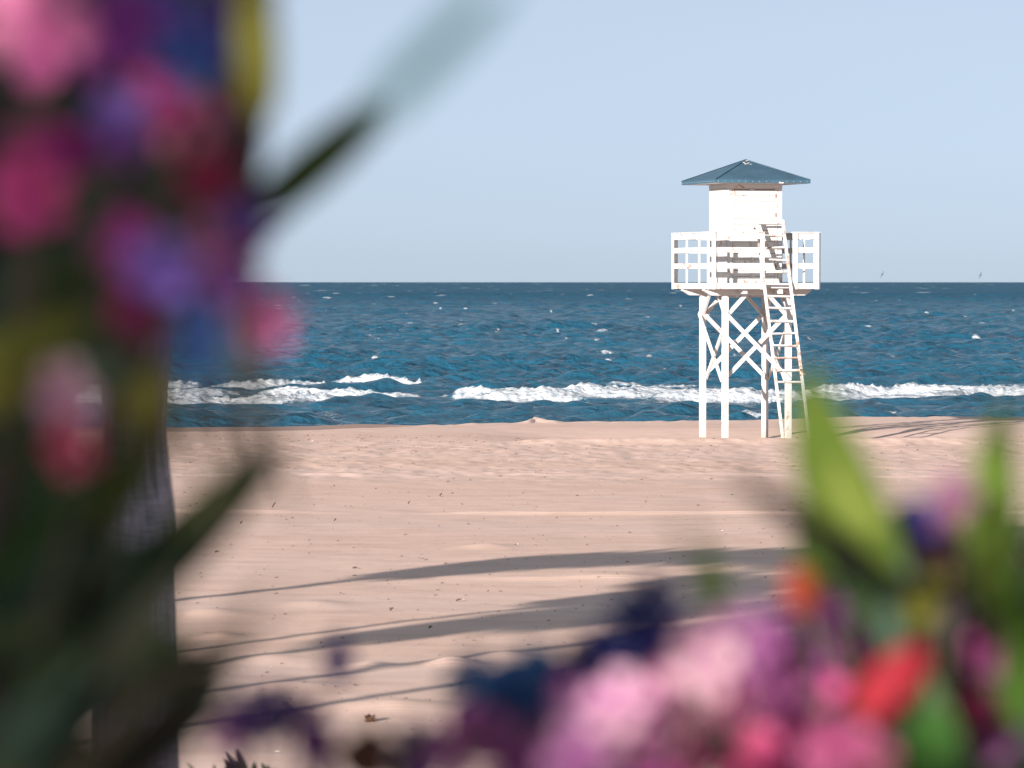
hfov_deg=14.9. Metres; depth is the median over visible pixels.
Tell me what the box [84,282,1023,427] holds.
sea
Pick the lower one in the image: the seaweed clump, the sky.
the seaweed clump
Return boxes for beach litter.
[178,435,1021,740]
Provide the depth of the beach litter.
54.54 m
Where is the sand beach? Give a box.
[69,416,1023,767]
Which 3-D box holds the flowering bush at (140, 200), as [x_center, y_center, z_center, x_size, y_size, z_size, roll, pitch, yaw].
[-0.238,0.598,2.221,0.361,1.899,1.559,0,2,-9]
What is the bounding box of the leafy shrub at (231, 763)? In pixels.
[187,756,269,767]
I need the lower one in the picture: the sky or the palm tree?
the palm tree
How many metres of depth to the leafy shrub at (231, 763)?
20.06 m
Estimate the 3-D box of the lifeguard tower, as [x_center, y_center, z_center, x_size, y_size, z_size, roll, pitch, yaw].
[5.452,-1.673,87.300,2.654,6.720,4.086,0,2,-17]
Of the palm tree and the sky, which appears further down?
the palm tree
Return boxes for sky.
[16,0,1023,281]
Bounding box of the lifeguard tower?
[671,159,820,437]
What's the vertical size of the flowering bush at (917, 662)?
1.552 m
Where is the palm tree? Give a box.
[93,337,179,767]
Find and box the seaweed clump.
[363,713,375,721]
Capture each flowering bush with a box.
[0,0,499,767]
[207,360,1023,767]
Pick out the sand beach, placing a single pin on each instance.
(657, 468)

